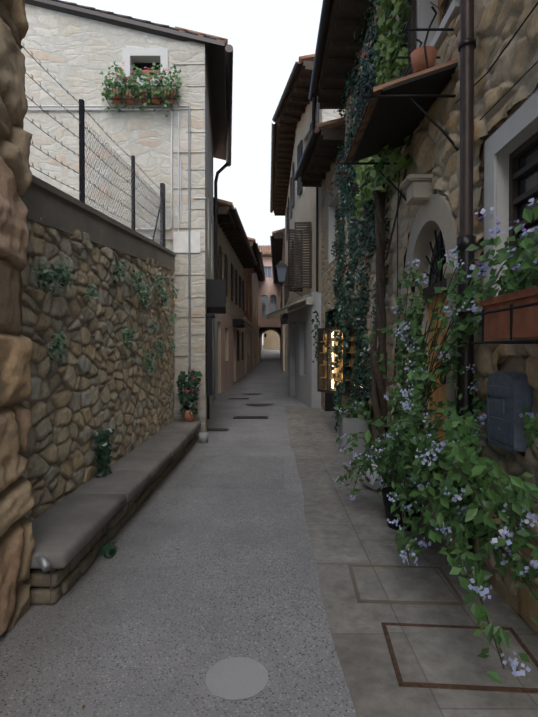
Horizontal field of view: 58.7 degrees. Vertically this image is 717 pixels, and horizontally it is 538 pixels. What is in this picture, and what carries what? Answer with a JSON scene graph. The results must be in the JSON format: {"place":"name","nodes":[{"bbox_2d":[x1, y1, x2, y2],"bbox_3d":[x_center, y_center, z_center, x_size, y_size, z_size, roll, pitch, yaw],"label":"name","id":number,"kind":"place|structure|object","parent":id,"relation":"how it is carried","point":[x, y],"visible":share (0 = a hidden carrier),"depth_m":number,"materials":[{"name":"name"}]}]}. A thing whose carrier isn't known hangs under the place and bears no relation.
{"place":"outdoors","nodes":[
{"label":"outdoors","id":0,"kind":"place"},
{"bbox_2d":[0,406,356,716],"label":"concrete road","id":1,"kind":"structure","parent":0,"point":[147,619],"depth_m":2.74,"materials":[{"name":"grey concrete"}]},
{"bbox_2d":[25,420,200,606],"bbox_3d":[-1.417,1.272,5.561,0.498,0.338,5.532,0,1,0],"label":"stone bench","id":2,"kind":"object","parent":1,"relation":"on","point":[74,532],"visible":0.94,"depth_m":3.68,"materials":[{"name":"grey stone"}]},
{"bbox_2d":[36,554,51,571],"bbox_3d":[-1.340,1.189,2.810,0.196,0.082,0.062,1,1,41],"label":"spotlight","id":3,"kind":"object","parent":2,"relation":"attached to","point":[44,563],"visible":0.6,"depth_m":2.76,"materials":[{"name":"grey metal"}]},
{"bbox_2d":[175,368,207,442],"bbox_3d":[-1.330,0.781,8.072,0.450,1.258,0.540,-1,1,-36],"label":"potted plant","id":4,"kind":"object","parent":1,"relation":"on","point":[189,411],"visible":1,"depth_m":8.05,"materials":[{"name":"green plant"}]},
{"bbox_2d":[207,428,228,430],"bbox_3d":[-1.044,1.342,9.011,0.550,0.014,0.250,0,1,0],"label":"grate","id":5,"kind":"object","parent":1,"relation":"on","point":[217,429],"visible":0.73,"depth_m":9.00,"materials":[{"name":"metal"}]},
{"bbox_2d":[206,657,267,699],"bbox_3d":[-0.147,1.472,2.209,0.290,0.001,0.290,0,1,0],"label":"manhole cover","id":6,"kind":"object","parent":1,"relation":"on","point":[234,678],"visible":1,"depth_m":2.20,"materials":[{"name":"metal"}]},
{"bbox_2d":[233,416,267,418],"bbox_3d":[-0.390,1.269,10.308,0.750,0.014,0.320,0,1,0],"label":"grate","id":7,"kind":"object","parent":1,"relation":"on","point":[250,417],"visible":1,"depth_m":10.24,"materials":[{"name":"metal"}]},
{"bbox_2d":[61,0,322,344],"label":"sky","id":8,"kind":"structure","parent":0,"point":[267,38],"materials":[{"name":"white"}]},
{"bbox_2d":[212,345,306,405],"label":"road","id":9,"kind":"structure","parent":0,"point":[266,377],"depth_m":16.32,"materials":[{"name":"grey asphalt"}]},
{"bbox_2d":[241,393,261,394],"bbox_3d":[-0.526,1.064,14.407,0.680,0.003,0.680,0,1,0],"label":"manhole","id":10,"kind":"object","parent":9,"relation":"on","point":[251,393],"visible":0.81,"depth_m":14.50,"materials":[{"name":"metal"}]},
{"bbox_2d":[245,404,273,405],"bbox_3d":[-0.234,1.166,12.207,0.740,0.003,0.740,0,1,0],"label":"manhole","id":11,"kind":"object","parent":9,"relation":"on","point":[259,404],"visible":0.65,"depth_m":12.12,"materials":[{"name":"metal"}]},
{"bbox_2d":[285,406,537,716],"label":"paving slabs","id":12,"kind":"structure","parent":0,"point":[356,531],"depth_m":2.93,"materials":[{"name":"stone"}]},
{"bbox_2d":[339,403,367,454],"bbox_3d":[1.261,1.050,7.193,0.378,0.741,0.534,0,1,0],"label":"planter","id":13,"kind":"object","parent":12,"relation":"on","point":[354,424],"visible":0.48,"depth_m":6.98,"materials":[{"name":"concrete"}]},
{"bbox_2d":[359,445,392,489],"bbox_3d":[1.188,1.204,5.308,0.370,0.481,0.428,0,1,0],"label":"plant pot","id":14,"kind":"object","parent":12,"relation":"on","point":[375,485],"visible":0.31,"depth_m":5.15,"materials":[{"name":"white ceramic"}]},
{"bbox_2d":[348,564,465,605],"bbox_3d":[0.866,1.461,3.106,0.640,0.008,0.500,0,1,3],"label":"access cover","id":15,"kind":"object","parent":12,"relation":"on","point":[423,585],"visible":0.96,"depth_m":3.08,"materials":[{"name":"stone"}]},
{"bbox_2d":[370,0,456,451],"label":"vine trunk","id":16,"kind":"object","parent":12,"relation":"on","point":[378,399],"visible":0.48,"depth_m":5.62,"materials":[{"name":"brown plant"}]},
{"bbox_2d":[333,246,537,683],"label":"plumbago bush","id":17,"kind":"object","parent":12,"relation":"on","point":[416,461],"visible":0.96,"depth_m":2.87,"materials":[{"name":"green plant"}]},
{"bbox_2d":[381,622,537,692],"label":"access cover","id":18,"kind":"object","parent":12,"relation":"on","point":[434,656],"visible":1,"depth_m":2.34,"materials":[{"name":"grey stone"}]},
{"bbox_3d":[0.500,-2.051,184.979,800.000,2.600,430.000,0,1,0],"label":"ground","id":19,"kind":"structure","parent":0,"visible":0},
{"bbox_2d":[0,0,35,634],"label":"wall","id":20,"kind":"structure","parent":19,"relation":"on","point":[17,538],"depth_m":2.62,"materials":[{"name":"brown stone"}]},
{"bbox_2d":[21,216,174,520],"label":"retaining wall","id":21,"kind":"structure","parent":19,"relation":"on","point":[100,378],"depth_m":4.38,"materials":[{"name":"beige stone"}]},
{"bbox_2d":[21,175,175,270],"bbox_3d":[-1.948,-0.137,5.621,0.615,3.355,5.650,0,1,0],"label":"wall coping","id":22,"kind":"object","parent":21,"relation":"on","point":[59,210],"visible":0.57,"depth_m":4.36,"materials":[{"name":"concrete"}]},
{"bbox_2d":[22,42,165,247],"bbox_3d":[-1.826,-2.064,5.552,0.070,1.770,5.360,0,1,0],"label":"wire fence","id":23,"kind":"object","parent":22,"relation":"on","point":[82,180],"visible":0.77,"depth_m":5.51,"materials":[{"name":"grey metal"}]},
{"bbox_2d":[32,255,179,557],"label":"wall plants","id":24,"kind":"object","parent":21,"relation":"attached to","point":[104,446],"depth_m":4.51,"materials":[{"name":"green plant"}]},
{"bbox_2d":[21,0,232,436],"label":"house","id":25,"kind":"structure","parent":19,"relation":"on","point":[75,49],"depth_m":8.35,"materials":[{"name":"stone"}]},
{"bbox_2d":[27,105,205,376],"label":"conduits","id":26,"kind":"object","parent":25,"relation":"attached to","point":[189,209],"visible":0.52,"depth_m":8.31,"materials":[{"name":"grey metal"}]},
{"bbox_2d":[106,85,178,105],"bbox_3d":[-2.162,-4.502,8.210,1.206,0.234,0.268,0,1,0],"label":"flower box","id":27,"kind":"object","parent":25,"relation":"attached to","point":[131,99],"visible":0.71,"depth_m":8.14,"materials":[{"name":"orange metal"}]},
{"bbox_2d":[99,61,181,116],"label":"window box plants","id":28,"kind":"object","parent":27,"relation":"in","point":[130,81],"depth_m":8.10,"materials":[{"name":"green plant"}]},
{"bbox_2d":[173,231,200,252],"bbox_3d":[-1.431,-2.028,8.340,0.470,0.370,0.018,0,1,0],"label":"utility box","id":29,"kind":"object","parent":25,"relation":"attached to","point":[180,243],"visible":0.79,"depth_m":8.33,"materials":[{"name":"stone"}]},
{"bbox_2d":[205,279,225,395],"bbox_3d":[-1.027,-0.406,9.392,0.350,2.100,1.920,0,1,-5],"label":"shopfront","id":30,"kind":"object","parent":25,"relation":"attached to","point":[215,296],"visible":1,"depth_m":8.73,"materials":[{"name":"grey metal"}]},
{"bbox_2d":[213,197,257,392],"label":"house","id":31,"kind":"structure","parent":19,"relation":"on","point":[236,256],"depth_m":16.29,"materials":[{"name":"beige paint"}]},
{"bbox_2d":[233,319,248,327],"bbox_3d":[-1.018,-1.322,18.062,0.550,0.250,1.400,0,1,3],"label":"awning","id":32,"kind":"object","parent":31,"relation":"on","point":[238,323],"visible":1,"depth_m":17.37,"materials":[{"name":"grey metal"}]},
{"bbox_2d":[244,237,261,374],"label":"house","id":33,"kind":"structure","parent":19,"relation":"on","point":[248,272],"depth_m":24.07,"materials":[{"name":"brown paint"}]},
{"bbox_2d":[252,249,265,367],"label":"house","id":34,"kind":"structure","parent":19,"relation":"on","point":[259,276],"depth_m":32.90,"materials":[{"name":"beige paint"}]},
{"bbox_2d":[258,245,284,362],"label":"arch house","id":35,"kind":"structure","parent":19,"relation":"on","point":[269,295],"depth_m":37.96,"materials":[{"name":"paint"}]},
{"bbox_2d":[261,330,279,352],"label":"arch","id":36,"kind":"structure","parent":35,"relation":"attached to","point":[271,340],"depth_m":58.74,"materials":[{"name":"beige paint"}]},
{"bbox_2d":[270,228,284,370],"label":"house","id":37,"kind":"structure","parent":19,"relation":"on","point":[277,239],"depth_m":25.46,"materials":[{"name":"beige paint"}]},
{"bbox_2d":[270,54,344,407],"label":"house","id":38,"kind":"structure","parent":19,"relation":"on","point":[296,204],"depth_m":12.95,"materials":[{"name":"grey paint"}]},
{"bbox_2d":[281,313,287,323],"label":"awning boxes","id":39,"kind":"object","parent":38,"relation":"attached to","point":[284,319],"visible":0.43,"depth_m":17.67,"materials":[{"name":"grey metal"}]},
{"bbox_2d":[275,258,301,295],"bbox_3d":[0.590,-2.161,12.963,0.861,1.137,0.360,0,1,0],"label":"street lamp","id":40,"kind":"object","parent":38,"relation":"on","point":[281,267],"depth_m":12.85,"materials":[{"name":"grey metal"}]},
{"bbox_2d":[267,297,312,319],"bbox_3d":[0.489,-1.302,12.713,0.640,0.370,2.648,0,1,-11],"label":"awning","id":41,"kind":"object","parent":38,"relation":"attached to","point":[300,304],"visible":1,"depth_m":12.19,"materials":[{"name":"fabric"}]},
{"bbox_2d":[293,95,345,420],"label":"house","id":42,"kind":"structure","parent":19,"relation":"on","point":[316,165],"depth_m":10.61,"materials":[{"name":"paint"}]},
{"bbox_2d":[308,0,537,518],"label":"house","id":43,"kind":"structure","parent":19,"relation":"on","point":[508,169],"depth_m":4.32,"materials":[{"name":"stone"}]},
{"bbox_2d":[317,325,359,396],"bbox_3d":[1.216,0.034,8.169,0.160,1.150,1.308,0,1,-23],"label":"display case","id":44,"kind":"object","parent":43,"relation":"attached to","point":[325,381],"visible":0.6,"depth_m":8.39,"materials":[{"name":"brown wood"}]},
{"bbox_2d":[311,0,395,433],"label":"dark creeper","id":45,"kind":"object","parent":43,"relation":"attached to","point":[341,305],"visible":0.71,"depth_m":7.44,"materials":[{"name":"green plant"}]},
{"bbox_2d":[358,366,368,398],"bbox_3d":[1.426,0.361,7.201,0.101,0.480,0.420,0,1,0],"label":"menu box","id":46,"kind":"object","parent":43,"relation":"attached to","point":[362,391],"visible":0.29,"depth_m":7.05,"materials":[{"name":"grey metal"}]},
{"bbox_2d":[352,0,412,219],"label":"climbing vine","id":47,"kind":"object","parent":43,"relation":"attached to","point":[393,42],"visible":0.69,"depth_m":5.29,"materials":[{"name":"green plant"}]},
{"bbox_2d":[337,6,458,200],"bbox_3d":[1.092,-2.150,4.326,0.779,1.122,1.373,0,1,0],"label":"door canopy","id":48,"kind":"object","parent":43,"relation":"attached to","point":[394,113],"visible":0.96,"depth_m":3.96,"materials":[{"name":"brown wood"}]},
{"bbox_2d":[398,320,404,340],"bbox_3d":[1.461,-0.285,5.213,0.017,0.260,0.340,0,1,0],"label":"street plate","id":49,"kind":"object","parent":43,"relation":"attached to","point":[400,326],"visible":0.07,"depth_m":5.24,"materials":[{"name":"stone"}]},
{"bbox_2d":[400,174,458,545],"bbox_3d":[1.355,-0.084,4.345,0.270,3.080,1.460,0,1,0],"label":"door surround","id":50,"kind":"object","parent":43,"relation":"attached to","point":[434,207],"visible":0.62,"depth_m":4.21,"materials":[{"name":"stone"}]},
{"bbox_2d":[423,230,445,383],"bbox_3d":[1.552,-0.491,4.145,0.108,1.462,1.343,0,1,5],"label":"door ironwork","id":51,"kind":"object","parent":43,"relation":"attached to","point":[437,269],"depth_m":4.43,"materials":[{"name":"grey metal"}]},
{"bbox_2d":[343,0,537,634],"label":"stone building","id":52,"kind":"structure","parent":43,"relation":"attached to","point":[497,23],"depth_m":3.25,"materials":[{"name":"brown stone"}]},
{"bbox_2d":[456,0,475,573],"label":"downpipe","id":53,"kind":"object","parent":43,"relation":"attached to","point":[466,238],"visible":0.58,"depth_m":3.23,"materials":[{"name":"brown metal"}]},
{"bbox_2d":[394,2,537,363],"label":"cables","id":54,"kind":"object","parent":43,"relation":"attached to","point":[508,43],"visible":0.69,"depth_m":2.95,"materials":[{"name":"grey metal"}]},
{"bbox_2d":[471,286,537,343],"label":"planter box","id":55,"kind":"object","parent":43,"relation":"on","point":[512,315],"depth_m":2.23,"materials":[{"name":"wood"}]},
{"bbox_2d":[462,198,537,301],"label":"trough plants","id":56,"kind":"object","parent":55,"relation":"on","point":[521,262],"visible":1,"depth_m":2.33,"materials":[{"name":"green plant"}]},
{"bbox_2d":[487,372,532,452],"bbox_3d":[1.406,0.299,2.810,0.117,0.443,0.332,0,1,0],"label":"mailbox","id":57,"kind":"object","parent":43,"relation":"on","point":[509,395],"visible":0.94,"depth_m":2.71,"materials":[{"name":"paint"}]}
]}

